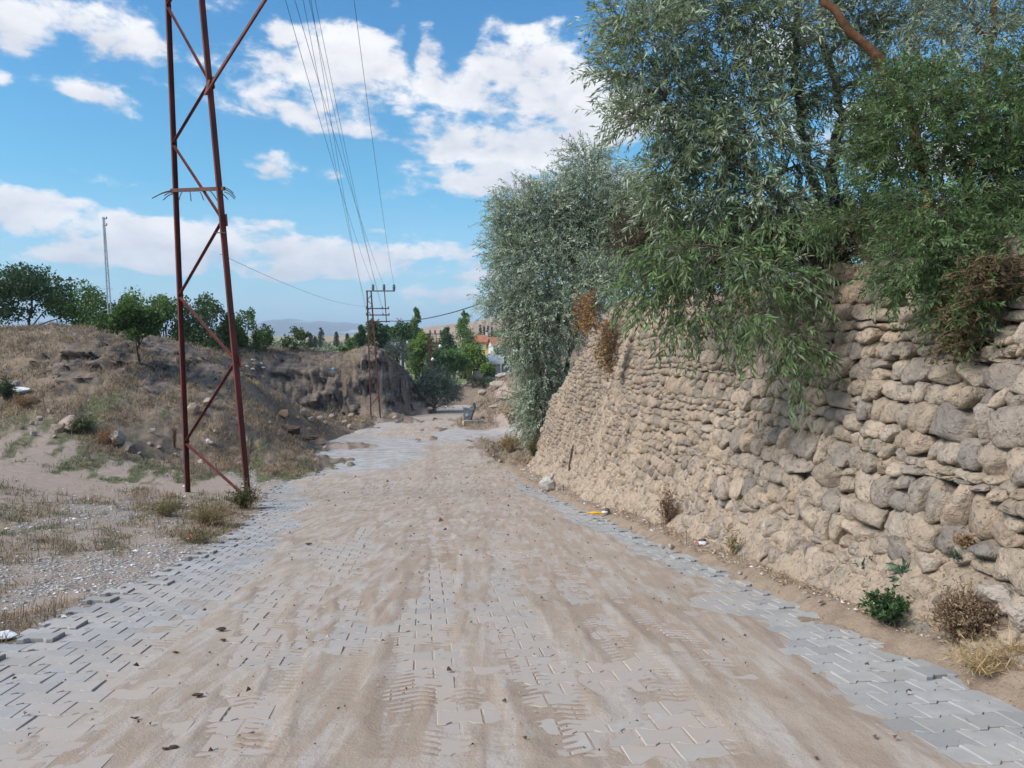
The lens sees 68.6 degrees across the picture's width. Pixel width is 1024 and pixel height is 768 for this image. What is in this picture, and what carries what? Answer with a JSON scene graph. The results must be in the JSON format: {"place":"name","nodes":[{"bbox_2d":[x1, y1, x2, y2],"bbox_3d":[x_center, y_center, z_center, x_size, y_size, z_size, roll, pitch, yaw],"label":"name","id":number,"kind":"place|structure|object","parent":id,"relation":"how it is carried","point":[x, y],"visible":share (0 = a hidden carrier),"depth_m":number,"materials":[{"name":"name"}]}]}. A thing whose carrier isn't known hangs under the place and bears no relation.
{"place":"outdoors","nodes":[
{"label":"outdoors","id":0,"kind":"place"},
{"bbox_2d":[0,319,367,334],"bbox_3d":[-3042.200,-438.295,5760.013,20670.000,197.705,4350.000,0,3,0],"label":"blue mountains","id":1,"kind":"structure","parent":0,"point":[281,327],"depth_m":4772.52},
{"bbox_2d":[306,302,615,345],"bbox_3d":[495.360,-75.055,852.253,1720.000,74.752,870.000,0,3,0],"label":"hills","id":2,"kind":"structure","parent":0,"point":[426,330],"depth_m":741.95,"materials":[{"name":"soil"}]},
{"bbox_2d":[0,401,1023,767],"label":"road","id":3,"kind":"structure","parent":0,"point":[806,721],"depth_m":5.37,"materials":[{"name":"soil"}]},
{"bbox_2d":[12,471,1021,758],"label":"road crumbs","id":4,"kind":"object","parent":3,"relation":"on","point":[470,621],"visible":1,"depth_m":6.14,"materials":[{"name":"stone"}]},
{"bbox_2d":[587,508,609,513],"bbox_3d":[1.772,2.585,15.212,0.509,0.112,0.149,-1,3,-21],"label":"plastic bottle","id":5,"kind":"object","parent":3,"relation":"on","point":[606,510],"visible":1,"depth_m":15.18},
{"bbox_2d":[0,324,1023,711],"bbox_3d":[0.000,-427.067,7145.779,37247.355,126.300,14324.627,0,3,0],"label":"ground","id":6,"kind":"structure","parent":0,"point":[300,376],"depth_m":27.87,"materials":[{"name":"soil"}]},
{"bbox_2d":[0,630,16,640],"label":"paper scrap","id":7,"kind":"object","parent":6,"relation":"on","point":[10,634],"visible":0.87,"depth_m":6.02,"materials":[{"name":"white paper"}]},
{"bbox_2d":[0,374,20,399],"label":"bank weed","id":8,"kind":"object","parent":6,"relation":"on","point":[6,391],"visible":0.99,"depth_m":31.55,"materials":[{"name":"green plant"}]},
{"bbox_2d":[13,387,29,393],"bbox_3d":[-21.127,0.285,32.286,0.824,0.328,0.457,0,3,0],"label":"plastic sheet","id":9,"kind":"object","parent":6,"relation":"on","point":[23,390],"visible":0.8,"depth_m":32.16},
{"bbox_2d":[7,391,38,407],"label":"bank weed","id":10,"kind":"object","parent":6,"relation":"on","point":[24,401],"visible":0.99,"depth_m":30.63,"materials":[{"name":"plant"}]},
{"bbox_2d":[0,261,79,325],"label":"broad tree","id":11,"kind":"object","parent":6,"relation":"on","point":[21,285],"visible":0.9,"depth_m":54.69,"materials":[{"name":"green plant"}]},
{"bbox_2d":[51,424,63,432],"bbox_3d":[-16.819,1.677,27.794,0.453,0.414,0.333,0,3,0],"label":"boulder","id":12,"kind":"object","parent":6,"relation":"on","point":[55,427],"visible":0.97,"depth_m":27.69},
{"bbox_2d":[58,415,82,431],"bbox_3d":[-16.634,1.495,28.274,0.784,0.668,0.842,-3,4,-44],"label":"boulder","id":13,"kind":"object","parent":6,"relation":"on","point":[65,420],"visible":0.64,"depth_m":28.03,"materials":[{"name":"stone"}]},
{"bbox_2d":[62,409,104,433],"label":"bank weed","id":14,"kind":"object","parent":6,"relation":"on","point":[83,424],"visible":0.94,"depth_m":28.11,"materials":[{"name":"green plant"}]},
{"bbox_2d":[42,278,140,332],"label":"broad tree","id":15,"kind":"object","parent":6,"relation":"on","point":[66,307],"visible":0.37,"depth_m":54.66,"materials":[{"name":"green plant"}]},
{"bbox_2d":[102,217,111,313],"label":"grey mast","id":16,"kind":"object","parent":6,"relation":"on","point":[105,251],"visible":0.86,"depth_m":49.63,"materials":[{"name":"metal"}]},
{"bbox_2d":[94,424,120,444],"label":"bank weed","id":17,"kind":"object","parent":6,"relation":"on","point":[104,437],"visible":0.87,"depth_m":27.81,"materials":[{"name":"plant"}]},
{"bbox_2d":[109,430,125,444],"bbox_3d":[-14.785,1.990,28.044,0.552,0.554,0.717,0,3,0],"label":"boulder","id":18,"kind":"object","parent":6,"relation":"on","point":[119,439],"visible":0.96,"depth_m":27.86,"materials":[{"name":"stone"}]},
{"bbox_2d":[71,285,166,335],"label":"broad tree","id":19,"kind":"object","parent":6,"relation":"on","point":[133,297],"visible":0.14,"depth_m":58.04,"materials":[{"name":"green plant"}]},
{"bbox_2d":[122,441,134,451],"bbox_3d":[-14.306,2.325,27.956,0.438,0.377,0.459,1,3,24],"label":"boulder","id":20,"kind":"object","parent":6,"relation":"on","point":[127,446],"visible":0.84,"depth_m":27.85,"materials":[{"name":"stone"}]},
{"bbox_2d":[91,300,166,363],"bbox_3d":[-19.159,-2.541,37.837,2.949,3.386,3.476,3,4,42],"label":"tree","id":21,"kind":"object","parent":6,"relation":"on","point":[134,320],"visible":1,"depth_m":37.19,"materials":[{"name":"green plant"}]},
{"bbox_2d":[142,491,184,516],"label":"grass tuft","id":22,"kind":"object","parent":6,"relation":"on","point":[161,507],"visible":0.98,"depth_m":14.63,"materials":[{"name":"plant"}]},
{"bbox_2d":[141,294,202,343],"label":"broad tree","id":23,"kind":"object","parent":6,"relation":"on","point":[165,305],"visible":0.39,"depth_m":56.95,"materials":[{"name":"green plant"}]},
{"bbox_2d":[171,425,177,446],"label":"broom weed","id":24,"kind":"object","parent":6,"relation":"on","point":[174,437],"visible":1,"depth_m":29.70,"materials":[{"name":"plant"}]},
{"bbox_2d":[187,402,200,414],"bbox_3d":[-13.696,1.093,32.301,0.571,0.613,0.447,-3,4,-43],"label":"boulder","id":25,"kind":"object","parent":6,"relation":"on","point":[194,407],"visible":0.96,"depth_m":32.16,"materials":[{"name":"stone"}]},
{"bbox_2d":[172,529,221,544],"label":"grass tuft","id":26,"kind":"object","parent":6,"relation":"on","point":[202,538],"visible":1,"depth_m":11.46,"materials":[{"name":"plant"}]},
{"bbox_2d":[166,499,243,526],"bbox_3d":[-5.508,2.335,13.680,1.312,0.436,1.194,0,3,0],"label":"grass tuft","id":27,"kind":"object","parent":6,"relation":"on","point":[209,515],"visible":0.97,"depth_m":13.55,"materials":[{"name":"plant"}]},
{"bbox_2d":[152,0,266,501],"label":"rust red pylon","id":28,"kind":"object","parent":6,"relation":"on","point":[208,91],"visible":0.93,"depth_m":18.89,"materials":[{"name":"metal"}]},
{"bbox_2d":[285,0,372,284],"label":"power wire","id":29,"kind":"object","parent":28,"relation":"attached to","point":[321,125],"visible":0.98,"depth_m":27.00,"materials":[{"name":"metal"}]},
{"bbox_2d":[303,0,365,303],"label":"power wire","id":30,"kind":"object","parent":28,"relation":"attached to","point":[327,125],"visible":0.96,"depth_m":24.45,"materials":[{"name":"metal"}]},
{"bbox_2d":[311,2,364,304],"bbox_3d":[-7.919,-7.617,37.063,0.012,6.659,38.532,0,3,-9],"label":"power wire","id":31,"kind":"object","parent":28,"relation":"attached to","point":[333,135],"visible":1,"depth_m":25.64,"materials":[{"name":"metal"}]},
{"bbox_2d":[295,1,383,284],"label":"power wire","id":32,"kind":"object","parent":28,"relation":"attached to","point":[330,121],"visible":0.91,"depth_m":26.66,"materials":[{"name":"metal"}]},
{"bbox_2d":[309,0,381,303],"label":"power wire","id":33,"kind":"object","parent":28,"relation":"attached to","point":[339,134],"visible":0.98,"depth_m":25.42,"materials":[{"name":"metal"}]},
{"bbox_2d":[315,1,382,311],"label":"power wire","id":34,"kind":"object","parent":28,"relation":"attached to","point":[342,134],"visible":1,"depth_m":25.26,"materials":[{"name":"metal"}]},
{"bbox_2d":[354,1,393,282],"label":"power wire","id":35,"kind":"object","parent":28,"relation":"attached to","point":[369,118],"visible":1,"depth_m":26.48,"materials":[{"name":"metal"}]},
{"bbox_2d":[169,291,259,354],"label":"broad tree","id":36,"kind":"object","parent":6,"relation":"on","point":[202,310],"visible":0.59,"depth_m":57.16,"materials":[{"name":"green plant"}]},
{"bbox_2d":[221,477,262,508],"bbox_3d":[-6.123,2.474,16.960,0.940,0.708,0.831,0,3,0],"label":"weed","id":37,"kind":"object","parent":6,"relation":"on","point":[240,498],"visible":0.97,"depth_m":16.90,"materials":[{"name":"green plant"}]},
{"bbox_2d":[216,307,274,350],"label":"broad tree","id":38,"kind":"object","parent":6,"relation":"on","point":[258,337],"visible":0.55,"depth_m":59.67,"materials":[{"name":"green plant"}]},
{"bbox_2d":[0,325,525,597],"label":"green grass","id":39,"kind":"structure","parent":6,"relation":"on","point":[90,459],"depth_m":16.55,"materials":[{"name":"green plant"}]},
{"bbox_2d":[251,323,274,347],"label":"young tree","id":40,"kind":"object","parent":6,"relation":"on","point":[264,325],"visible":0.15,"depth_m":61.91,"materials":[{"name":"green plant"}]},
{"bbox_2d":[278,409,287,418],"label":"boulder","id":41,"kind":"object","parent":6,"relation":"on","point":[284,414],"visible":0.87,"depth_m":42.22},
{"bbox_2d":[282,425,300,434],"bbox_3d":[-11.364,2.346,38.514,1.093,0.546,0.902,0,3,0],"label":"boulder","id":42,"kind":"object","parent":6,"relation":"on","point":[292,429],"visible":0.82,"depth_m":38.21,"materials":[{"name":"stone"}]},
{"bbox_2d":[280,326,311,348],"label":"bush","id":43,"kind":"object","parent":6,"relation":"on","point":[297,335],"visible":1,"depth_m":62.97,"materials":[{"name":"green plant"}]},
{"bbox_2d":[300,434,319,439],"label":"earth mound","id":44,"kind":"object","parent":6,"relation":"on","point":[309,437],"visible":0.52,"depth_m":40.04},
{"bbox_2d":[317,327,324,346],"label":"poplar","id":45,"kind":"object","parent":6,"relation":"on","point":[321,339],"visible":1,"depth_m":259.29,"materials":[{"name":"green plant"}]},
{"bbox_2d":[333,331,339,346],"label":"poplar","id":46,"kind":"object","parent":6,"relation":"on","point":[336,340],"visible":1,"depth_m":259.19,"materials":[{"name":"green plant"}]},
{"bbox_2d":[338,337,353,352],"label":"village tree","id":47,"kind":"object","parent":6,"relation":"on","point":[349,343],"visible":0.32,"depth_m":108.90,"materials":[{"name":"green plant"}]},
{"bbox_2d":[352,324,367,349],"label":"village tree","id":48,"kind":"object","parent":6,"relation":"on","point":[359,341],"visible":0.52,"depth_m":95.59,"materials":[{"name":"green plant"}]},
{"bbox_2d":[364,319,387,347],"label":"village tree","id":49,"kind":"object","parent":6,"relation":"on","point":[379,332],"visible":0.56,"depth_m":99.26,"materials":[{"name":"green plant"}]},
{"bbox_2d":[366,284,395,417],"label":"rusty pylon","id":50,"kind":"object","parent":6,"relation":"on","point":[372,318],"visible":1,"depth_m":56.31,"materials":[{"name":"metal"}]},
{"bbox_2d":[392,279,537,321],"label":"service cable","id":51,"kind":"object","parent":50,"relation":"attached to","point":[454,311],"visible":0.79,"depth_m":42.23,"materials":[{"name":"metal"}]},
{"bbox_2d":[377,324,392,351],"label":"village tree","id":52,"kind":"object","parent":6,"relation":"on","point":[386,327],"visible":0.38,"depth_m":102.93,"materials":[{"name":"green plant"}]},
{"bbox_2d":[383,335,414,361],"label":"roadside shrub","id":53,"kind":"object","parent":6,"relation":"on","point":[396,351],"visible":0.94,"depth_m":65.31,"materials":[{"name":"green plant"}]},
{"bbox_2d":[386,318,416,368],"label":"village tree","id":54,"kind":"object","parent":6,"relation":"on","point":[399,329],"visible":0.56,"depth_m":99.07,"materials":[{"name":"green plant"}]},
{"bbox_2d":[408,307,425,377],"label":"village tree","id":55,"kind":"object","parent":6,"relation":"on","point":[416,368],"visible":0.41,"depth_m":111.26,"materials":[{"name":"green plant"}]},
{"bbox_2d":[251,338,586,378],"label":"scrub","id":56,"kind":"object","parent":6,"relation":"on","point":[276,344],"visible":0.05,"depth_m":389.16,"materials":[{"name":"green plant"}]},
{"bbox_2d":[403,328,437,375],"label":"village tree","id":57,"kind":"object","parent":6,"relation":"on","point":[419,347],"visible":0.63,"depth_m":94.87,"materials":[{"name":"green plant"}]},
{"bbox_2d":[427,330,441,370],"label":"lattice mast","id":58,"kind":"object","parent":6,"relation":"on","point":[432,359],"visible":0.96,"depth_m":85.84,"materials":[{"name":"metal"}]},
{"bbox_2d":[423,348,449,371],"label":"village tree","id":59,"kind":"object","parent":6,"relation":"on","point":[438,355],"visible":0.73,"depth_m":92.97,"materials":[{"name":"green plant"}]},
{"bbox_2d":[410,361,464,409],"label":"roadside shrub","id":60,"kind":"object","parent":6,"relation":"on","point":[426,385],"visible":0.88,"depth_m":65.68,"materials":[{"name":"plant"}]},
{"bbox_2d":[435,327,456,375],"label":"village tree","id":61,"kind":"object","parent":6,"relation":"on","point":[446,337],"visible":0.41,"depth_m":119.50,"materials":[{"name":"green plant"}]},
{"bbox_2d":[436,345,470,376],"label":"village tree","id":62,"kind":"object","parent":6,"relation":"on","point":[459,360],"visible":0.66,"depth_m":98.74,"materials":[{"name":"green plant"}]},
{"bbox_2d":[440,375,467,401],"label":"roadside shrub","id":63,"kind":"object","parent":6,"relation":"on","point":[463,389],"visible":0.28,"depth_m":82.10,"materials":[{"name":"green plant"}]},
{"bbox_2d":[452,310,479,378],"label":"village tree","id":64,"kind":"object","parent":6,"relation":"on","point":[461,327],"visible":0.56,"depth_m":124.39,"materials":[{"name":"green plant"}]},
{"bbox_2d":[463,403,475,419],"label":"waste container","id":65,"kind":"object","parent":6,"relation":"on","point":[468,413],"visible":0.98,"depth_m":55.99,"materials":[{"name":"metal"}]},
{"bbox_2d":[465,373,480,386],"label":"roadside bush","id":66,"kind":"object","parent":6,"relation":"on","point":[473,379],"visible":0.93,"depth_m":88.04,"materials":[{"name":"green plant"}]},
{"bbox_2d":[462,420,483,424],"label":"kerb slab","id":67,"kind":"structure","parent":6,"relation":"on","point":[469,421],"depth_m":52.70,"materials":[{"name":"concrete"}]},
{"bbox_2d":[459,343,490,377],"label":"village tree","id":68,"kind":"object","parent":6,"relation":"on","point":[476,356],"visible":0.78,"depth_m":105.14,"materials":[{"name":"green plant"}]},
{"bbox_2d":[472,332,488,354],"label":"village house","id":69,"kind":"structure","parent":6,"relation":"on","point":[483,340],"depth_m":162.27,"materials":[{"name":"yellow paint"}]},
{"bbox_2d":[473,375,489,388],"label":"roadside bush","id":70,"kind":"object","parent":6,"relation":"on","point":[481,380],"visible":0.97,"depth_m":87.00,"materials":[{"name":"green plant"}]},
{"bbox_2d":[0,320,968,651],"bbox_3d":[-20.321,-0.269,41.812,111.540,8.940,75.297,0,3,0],"label":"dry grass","id":71,"kind":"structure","parent":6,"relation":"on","point":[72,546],"depth_m":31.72,"materials":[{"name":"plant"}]},
{"bbox_2d":[0,441,973,653],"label":"gravel","id":72,"kind":"structure","parent":6,"relation":"on","point":[63,615],"depth_m":9.43,"materials":[{"name":"gravel"}]},
{"bbox_2d":[479,362,496,376],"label":"village tree","id":73,"kind":"object","parent":6,"relation":"on","point":[487,368],"visible":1,"depth_m":92.51,"materials":[{"name":"green plant"}]},
{"bbox_2d":[472,351,518,382],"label":"village hut","id":74,"kind":"object","parent":6,"relation":"on","point":[499,366],"visible":0.31,"depth_m":107.89,"materials":[{"name":"white paint"}]},
{"bbox_2d":[490,381,504,387],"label":"rock outcrop","id":75,"kind":"object","parent":6,"relation":"on","point":[496,384],"visible":0.56,"depth_m":71.13,"materials":[{"name":"stone"}]},
{"bbox_2d":[486,336,514,353],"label":"village house","id":76,"kind":"structure","parent":6,"relation":"on","point":[492,339],"depth_m":148.60,"materials":[{"name":"white paint"}]},
{"bbox_2d":[470,415,538,437],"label":"side lane","id":77,"kind":"structure","parent":6,"relation":"on","point":[494,433],"depth_m":48.11,"materials":[{"name":"concrete"}]},
{"bbox_2d":[496,430,522,451],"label":"verge weed","id":78,"kind":"object","parent":6,"relation":"on","point":[508,445],"visible":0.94,"depth_m":36.81,"materials":[{"name":"plant"}]},
{"bbox_2d":[501,404,520,423],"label":"verge weed","id":79,"kind":"object","parent":6,"relation":"on","point":[504,414],"visible":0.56,"depth_m":49.86,"materials":[{"name":"plant"}]},
{"bbox_2d":[522,434,540,455],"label":"verge weed","id":80,"kind":"object","parent":6,"relation":"on","point":[532,446],"visible":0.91,"depth_m":31.03,"materials":[{"name":"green plant"}]},
{"bbox_2d":[538,473,555,490],"bbox_3d":[1.028,2.869,21.890,0.522,0.527,0.371,0,3,0],"label":"white sack","id":81,"kind":"object","parent":6,"relation":"on","point":[547,483],"visible":1,"depth_m":21.79,"materials":[{"name":"plastic"}]},
{"bbox_2d":[466,130,682,458],"bbox_3d":[2.672,-3.773,33.115,9.416,14.892,7.586,0,3,0],"label":"silver bush","id":82,"kind":"object","parent":6,"relation":"on","point":[560,231],"visible":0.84,"depth_m":32.20,"materials":[{"name":"green plant"}]},
{"bbox_2d":[652,484,682,524],"bbox_3d":[2.592,1.974,12.479,0.531,0.764,0.498,0,3,0],"label":"dry weed","id":83,"kind":"object","parent":6,"relation":"on","point":[668,507],"visible":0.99,"depth_m":12.43,"materials":[{"name":"plant"}]},
{"bbox_2d":[696,538,706,545],"bbox_3d":[2.663,2.218,10.525,0.146,0.081,0.214,1,3,21],"label":"crisp packet","id":84,"kind":"object","parent":6,"relation":"on","point":[702,541],"visible":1,"depth_m":10.47,"materials":[{"name":"white plastic"}]},
{"bbox_2d":[722,528,743,555],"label":"dry weed","id":85,"kind":"object","parent":6,"relation":"on","point":[732,546],"visible":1,"depth_m":9.48,"materials":[{"name":"plant"}]},
{"bbox_2d":[527,234,1023,668],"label":"stone wall","id":86,"kind":"structure","parent":6,"relation":"on","point":[908,454],"depth_m":8.17,"materials":[{"name":"stone"}]},
{"bbox_2d":[568,445,573,470],"bbox_3d":[1.821,2.429,23.328,0.092,1.061,0.245,3,4,42],"label":"wooden stake","id":87,"kind":"object","parent":86,"relation":"on","point":[570,460],"visible":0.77,"depth_m":23.31,"materials":[{"name":"brown wood"}]},
{"bbox_2d":[570,288,602,340],"bbox_3d":[2.202,-2.047,22.051,1.032,1.556,3.166,0,3,0],"label":"dry creeper","id":88,"kind":"object","parent":86,"relation":"attached to","point":[586,315],"visible":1,"depth_m":21.55,"materials":[{"name":"plant"}]},
{"bbox_2d":[590,319,622,378],"bbox_3d":[2.447,-0.893,19.302,0.821,1.552,1.514,1,3,13],"label":"dry creeper","id":89,"kind":"object","parent":86,"relation":"attached to","point":[606,351],"visible":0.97,"depth_m":19.14,"materials":[{"name":"plant"}]},
{"bbox_2d":[591,207,848,443],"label":"weeping branches","id":90,"kind":"object","parent":86,"relation":"on","point":[672,266],"visible":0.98,"depth_m":8.56,"materials":[{"name":"green plant"}]},
{"bbox_2d":[566,0,963,264],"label":"oleaster tree","id":91,"kind":"object","parent":86,"relation":"on","point":[688,130],"visible":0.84,"depth_m":9.41,"materials":[{"name":"green plant"}]},
{"bbox_2d":[885,557,911,581],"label":"thistle","id":92,"kind":"object","parent":86,"relation":"on","point":[902,569],"visible":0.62,"depth_m":6.40,"materials":[{"name":"green plant"}]},
{"bbox_2d":[785,35,1023,369],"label":"green shrub","id":93,"kind":"object","parent":86,"relation":"on","point":[1003,160],"visible":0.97,"depth_m":6.81,"materials":[{"name":"green plant"}]},
{"bbox_2d":[949,549,962,560],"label":"thistle","id":94,"kind":"object","parent":86,"relation":"on","point":[955,556],"visible":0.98,"depth_m":5.86,"materials":[{"name":"green plant"}]},
{"bbox_2d":[948,531,976,547],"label":"dry weed","id":95,"kind":"object","parent":86,"relation":"on","point":[963,541],"visible":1,"depth_m":5.80,"materials":[{"name":"plant"}]},
{"bbox_2d":[916,293,1018,365],"bbox_3d":[3.828,-0.461,6.314,0.750,0.638,1.000,3,4,41],"label":"dry creeper","id":96,"kind":"object","parent":86,"relation":"attached to","point":[952,343],"visible":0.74,"depth_m":6.27,"materials":[{"name":"plant"}]},
{"bbox_2d":[926,248,1023,306],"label":"dry creeper","id":97,"kind":"object","parent":86,"relation":"attached to","point":[985,267],"visible":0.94,"depth_m":5.96,"materials":[{"name":"plant"}]},
{"bbox_2d":[973,582,1016,615],"bbox_3d":[3.493,1.531,5.332,0.330,0.240,0.319,-2,3,-31],"label":"boulder","id":98,"kind":"object","parent":86,"relation":"on","point":[1002,594],"visible":0.56,"depth_m":5.26,"materials":[{"name":"stone"}]},
{"bbox_2d":[1005,601,1023,632],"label":"boulder","id":99,"kind":"object","parent":86,"relation":"on","point":[1015,612],"visible":0.95,"depth_m":5.05,"materials":[{"name":"stone"}]},
{"bbox_2d":[530,479,1023,682],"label":"leaf litter","id":100,"kind":"object","parent":6,"relation":"on","point":[766,568],"visible":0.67,"depth_m":8.06,"materials":[{"name":"plant"}]},
{"bbox_2d":[593,162,1023,309],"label":"thicket","id":101,"kind":"object","parent":6,"relation":"on","point":[636,240],"visible":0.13,"depth_m":10.06,"materials":[{"name":"green plant"}]},
{"bbox_2d":[856,584,914,626],"bbox_3d":[3.006,1.781,6.043,0.428,0.314,0.501,1,3,26],"label":"green weed","id":102,"kind":"object","parent":6,"relation":"on","point":[886,606],"visible":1,"depth_m":6.02,"materials":[{"name":"green plant"}]},
{"bbox_2d":[818,0,1023,246],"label":"red stemmed tree","id":103,"kind":"object","parent":6,"relation":"on","point":[1015,20],"visible":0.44,"depth_m":9.34,"materials":[{"name":"green plant"}]},
{"bbox_2d":[920,577,1007,646],"bbox_3d":[3.265,1.615,5.344,0.606,0.488,0.585,-2,4,-34],"label":"dry brush","id":104,"kind":"object","parent":6,"relation":"on","point":[964,618],"visible":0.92,"depth_m":5.28,"materials":[{"name":"plant"}]},
{"bbox_2d":[931,634,1012,680],"bbox_3d":[3.057,1.745,4.922,0.595,0.224,0.518,0,3,0],"label":"dry straw","id":105,"kind":"object","parent":6,"relation":"on","point":[982,665],"visible":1,"depth_m":4.85,"materials":[{"name":"plant"}]},
{"bbox_2d":[979,623,1023,669],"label":"dry straw","id":106,"kind":"object","parent":6,"relation":"on","point":[1016,647],"visible":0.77,"depth_m":4.90,"materials":[{"name":"plant"}]},
{"bbox_2d":[0,0,1023,328],"label":"sky","id":107,"kind":"structure","parent":0,"point":[463,96],"materials":[{"name":"blue"}]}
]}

